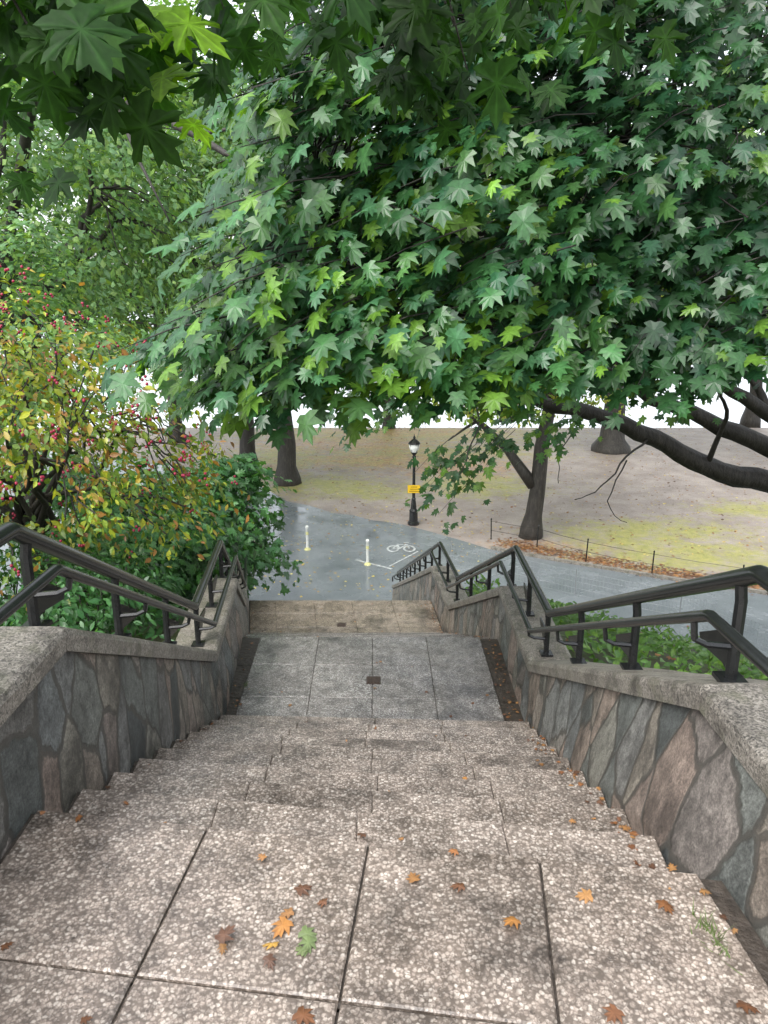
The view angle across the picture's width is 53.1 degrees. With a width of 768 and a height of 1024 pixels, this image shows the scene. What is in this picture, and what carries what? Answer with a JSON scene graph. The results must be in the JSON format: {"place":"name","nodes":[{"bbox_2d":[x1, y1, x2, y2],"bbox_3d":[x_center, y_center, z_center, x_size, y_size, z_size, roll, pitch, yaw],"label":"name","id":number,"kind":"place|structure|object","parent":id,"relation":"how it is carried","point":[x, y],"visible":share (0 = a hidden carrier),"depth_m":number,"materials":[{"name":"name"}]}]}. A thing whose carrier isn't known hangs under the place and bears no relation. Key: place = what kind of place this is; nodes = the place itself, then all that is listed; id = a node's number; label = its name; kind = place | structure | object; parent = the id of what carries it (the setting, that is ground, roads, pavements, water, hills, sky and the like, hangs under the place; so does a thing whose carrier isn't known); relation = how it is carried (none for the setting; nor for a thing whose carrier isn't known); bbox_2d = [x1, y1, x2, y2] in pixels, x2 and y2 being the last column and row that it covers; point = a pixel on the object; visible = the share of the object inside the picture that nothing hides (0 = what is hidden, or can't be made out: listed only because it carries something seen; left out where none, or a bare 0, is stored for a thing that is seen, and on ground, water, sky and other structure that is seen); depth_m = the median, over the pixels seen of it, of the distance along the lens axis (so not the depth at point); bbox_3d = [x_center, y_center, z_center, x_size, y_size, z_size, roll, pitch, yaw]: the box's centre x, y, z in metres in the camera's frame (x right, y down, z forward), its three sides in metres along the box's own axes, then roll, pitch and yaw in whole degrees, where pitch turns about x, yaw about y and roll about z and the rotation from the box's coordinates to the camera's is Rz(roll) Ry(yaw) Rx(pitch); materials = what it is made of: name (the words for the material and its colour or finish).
{"place":"outdoors","nodes":[
{"label":"outdoors","id":0,"kind":"place"},
{"bbox_2d":[0,445,767,656],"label":"asphalt path","id":1,"kind":"structure","parent":0,"point":[351,571],"depth_m":24.11,"materials":[{"name":"grey asphalt"}]},
{"bbox_2d":[304,525,310,550],"bbox_3d":[-2.605,0.868,26.102,0.240,0.858,0.240,0,16,0],"label":"flexible bollard","id":2,"kind":"object","parent":1,"relation":"on","point":[307,548],"visible":1,"depth_m":26.10,"materials":[{"name":"white plastic"}]},
{"bbox_2d":[364,539,370,565],"bbox_3d":[-0.526,1.282,24.684,0.240,0.858,0.240,0,16,0],"label":"flexible bollard","id":3,"kind":"object","parent":1,"relation":"on","point":[367,563],"visible":1,"depth_m":24.67,"materials":[{"name":"white plastic"}]},
{"bbox_2d":[356,542,418,568],"bbox_3d":[0.375,1.407,25.746,1.446,0.012,2.516,12,20,34],"label":"bike lane marking","id":4,"kind":"object","parent":1,"relation":"on","point":[398,547],"visible":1,"depth_m":26.10,"materials":[{"name":"paint"}]},
{"bbox_2d":[0,297,767,427],"bbox_3d":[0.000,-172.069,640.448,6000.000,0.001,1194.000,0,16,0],"label":"river","id":5,"kind":"structure","parent":0,"point":[735,407],"depth_m":91.81,"materials":[{"name":"grey liquid"}]},
{"bbox_2d":[0,0,767,263],"label":"sky","id":6,"kind":"structure","parent":0,"point":[149,1],"materials":[{"name":"white"}]},
{"bbox_2d":[4,264,767,679],"bbox_3d":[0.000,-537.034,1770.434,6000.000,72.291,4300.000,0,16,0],"label":"ground","id":7,"kind":"structure","parent":0,"point":[648,528],"depth_m":33.07,"materials":[{"name":"beige soil"}]},
{"bbox_2d":[0,457,21,582],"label":"shrub","id":8,"kind":"object","parent":7,"relation":"on","point":[1,551],"visible":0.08,"depth_m":9.19,"materials":[{"name":"green plant"}]},
{"bbox_2d":[0,199,161,485],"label":"linden tree","id":9,"kind":"object","parent":7,"relation":"on","point":[32,247],"visible":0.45,"depth_m":12.93,"materials":[{"name":"green plant"}]},
{"bbox_2d":[0,588,188,640],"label":"ground cover plants","id":10,"kind":"object","parent":7,"relation":"on","point":[159,631],"visible":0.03,"depth_m":7.19,"materials":[{"name":"green plant"}]},
{"bbox_2d":[0,519,196,638],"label":"shrub","id":11,"kind":"object","parent":7,"relation":"on","point":[76,617],"visible":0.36,"depth_m":6.55,"materials":[{"name":"green plant"}]},
{"bbox_2d":[0,1,235,373],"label":"elm tree","id":12,"kind":"object","parent":7,"relation":"on","point":[86,273],"visible":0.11,"depth_m":26.51,"materials":[{"name":"green plant"}]},
{"bbox_2d":[0,101,238,442],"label":"plane tree","id":13,"kind":"object","parent":7,"relation":"on","point":[177,434],"visible":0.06,"depth_m":41.07,"materials":[{"name":"green plant"}]},
{"bbox_2d":[0,586,248,859],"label":"masonry","id":14,"kind":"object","parent":7,"relation":"on","point":[73,725],"visible":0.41,"depth_m":3.08,"materials":[{"name":"stone"}]},
{"bbox_2d":[0,563,246,726],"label":"coping","id":15,"kind":"object","parent":14,"relation":"on","point":[30,656],"visible":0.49,"depth_m":2.79,"materials":[{"name":"stone"}]},
{"bbox_2d":[0,521,246,646],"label":"iron handrail","id":16,"kind":"object","parent":15,"relation":"on","point":[39,595],"visible":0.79,"depth_m":3.44,"materials":[{"name":"black metal"}]},
{"bbox_2d":[0,265,253,611],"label":"crabapple tree","id":17,"kind":"object","parent":7,"relation":"on","point":[37,512],"visible":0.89,"depth_m":6.62,"materials":[{"name":"green plant"}]},
{"bbox_2d":[0,0,260,584],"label":"elm tree","id":18,"kind":"object","parent":7,"relation":"on","point":[134,225],"visible":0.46,"depth_m":18.67,"materials":[{"name":"green plant"}]},
{"bbox_2d":[0,450,267,627],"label":"shrub","id":19,"kind":"object","parent":7,"relation":"on","point":[188,563],"visible":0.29,"depth_m":9.22,"materials":[{"name":"green plant"}]},
{"bbox_2d":[57,452,303,609],"bbox_3d":[-3.391,0.455,12.569,4.112,2.870,3.753,0,16,0],"label":"hedge maple shrub","id":20,"kind":"object","parent":7,"relation":"on","point":[246,472],"visible":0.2,"depth_m":12.26,"materials":[{"name":"green plant"}]},
{"bbox_2d":[42,0,375,464],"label":"elm tree","id":21,"kind":"object","parent":7,"relation":"on","point":[245,446],"visible":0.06,"depth_m":28.00,"materials":[{"name":"green plant"}]},
{"bbox_2d":[81,49,483,486],"bbox_3d":[-3.615,-10.527,33.736,17.650,19.071,16.040,0,16,0],"label":"oak tree","id":22,"kind":"object","parent":7,"relation":"on","point":[286,469],"visible":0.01,"depth_m":31.69,"materials":[{"name":"green plant"}]},
{"bbox_2d":[0,0,689,209],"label":"overhanging maple tree","id":23,"kind":"object","parent":7,"relation":"on","point":[64,57],"visible":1,"depth_m":1.99,"materials":[{"name":"green plant"}]},
{"bbox_2d":[0,600,767,1023],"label":"stone staircase","id":24,"kind":"structure","parent":7,"relation":"on","point":[114,908],"depth_m":2.18,"materials":[{"name":"stone"}]},
{"bbox_2d":[243,682,741,974],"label":"grass tufts","id":25,"kind":"object","parent":24,"relation":"on","point":[713,935],"visible":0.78,"depth_m":1.98,"materials":[{"name":"green plant"}]},
{"bbox_2d":[0,424,767,1023],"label":"fallen leaves","id":26,"kind":"object","parent":7,"relation":"on","point":[306,934],"visible":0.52,"depth_m":2.56,"materials":[{"name":"orange plant"}]},
{"bbox_2d":[408,434,420,525],"bbox_3d":[1.109,-1.192,28.554,0.470,3.460,0.458,0,16,0],"label":"street lamp","id":27,"kind":"object","parent":7,"relation":"on","point":[414,445],"visible":0.98,"depth_m":28.57,"materials":[{"name":"black metal"}]},
{"bbox_2d":[101,0,767,534],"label":"maple tree","id":28,"kind":"object","parent":7,"relation":"on","point":[299,304],"visible":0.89,"depth_m":4.30,"materials":[{"name":"green plant"}]},
{"bbox_2d":[382,203,489,428],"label":"plane tree","id":29,"kind":"object","parent":7,"relation":"on","point":[385,420],"depth_m":48.52,"materials":[{"name":"brown plant"}]},
{"bbox_2d":[388,176,663,540],"bbox_3d":[4.896,-5.717,25.833,12.051,14.313,12.173,0,16,0],"label":"locust tree","id":30,"kind":"object","parent":7,"relation":"on","point":[534,481],"visible":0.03,"depth_m":26.80,"materials":[{"name":"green plant"}]},
{"bbox_2d":[392,573,767,949],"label":"masonry","id":31,"kind":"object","parent":7,"relation":"on","point":[679,784],"visible":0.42,"depth_m":2.79,"materials":[{"name":"stone"}]},
{"bbox_2d":[392,566,767,797],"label":"coping","id":32,"kind":"object","parent":31,"relation":"on","point":[735,715],"visible":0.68,"depth_m":2.98,"materials":[{"name":"stone"}]},
{"bbox_2d":[392,541,767,682],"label":"iron handrail","id":33,"kind":"object","parent":32,"relation":"on","point":[726,643],"visible":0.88,"depth_m":3.54,"materials":[{"name":"black metal"}]},
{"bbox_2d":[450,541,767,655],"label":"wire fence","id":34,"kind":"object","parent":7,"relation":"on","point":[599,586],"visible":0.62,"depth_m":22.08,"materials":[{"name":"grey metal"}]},
{"bbox_2d":[463,574,767,680],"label":"ground cover plants","id":35,"kind":"object","parent":7,"relation":"on","point":[702,656],"visible":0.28,"depth_m":7.30,"materials":[{"name":"green plant"}]},
{"bbox_2d":[490,518,744,574],"bbox_3d":[14.440,2.137,22.000,23.825,0.851,2.646,6,17,20],"label":"wire fence","id":36,"kind":"object","parent":7,"relation":"on","point":[586,551],"visible":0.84,"depth_m":24.89,"materials":[{"name":"black paint"}]},
{"bbox_2d":[487,78,753,454],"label":"oak tree","id":37,"kind":"object","parent":7,"relation":"on","point":[613,442],"depth_m":41.31,"materials":[{"name":"brown plant"}]},
{"bbox_2d":[490,546,767,594],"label":"kerb","id":38,"kind":"structure","parent":7,"relation":"on","point":[673,578],"depth_m":24.30,"materials":[{"name":"stone"}]},
{"bbox_2d":[727,121,762,427],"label":"plane tree","id":39,"kind":"object","parent":7,"relation":"on","point":[749,419],"visible":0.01,"depth_m":49.83,"materials":[{"name":"brown plant"}]}
]}

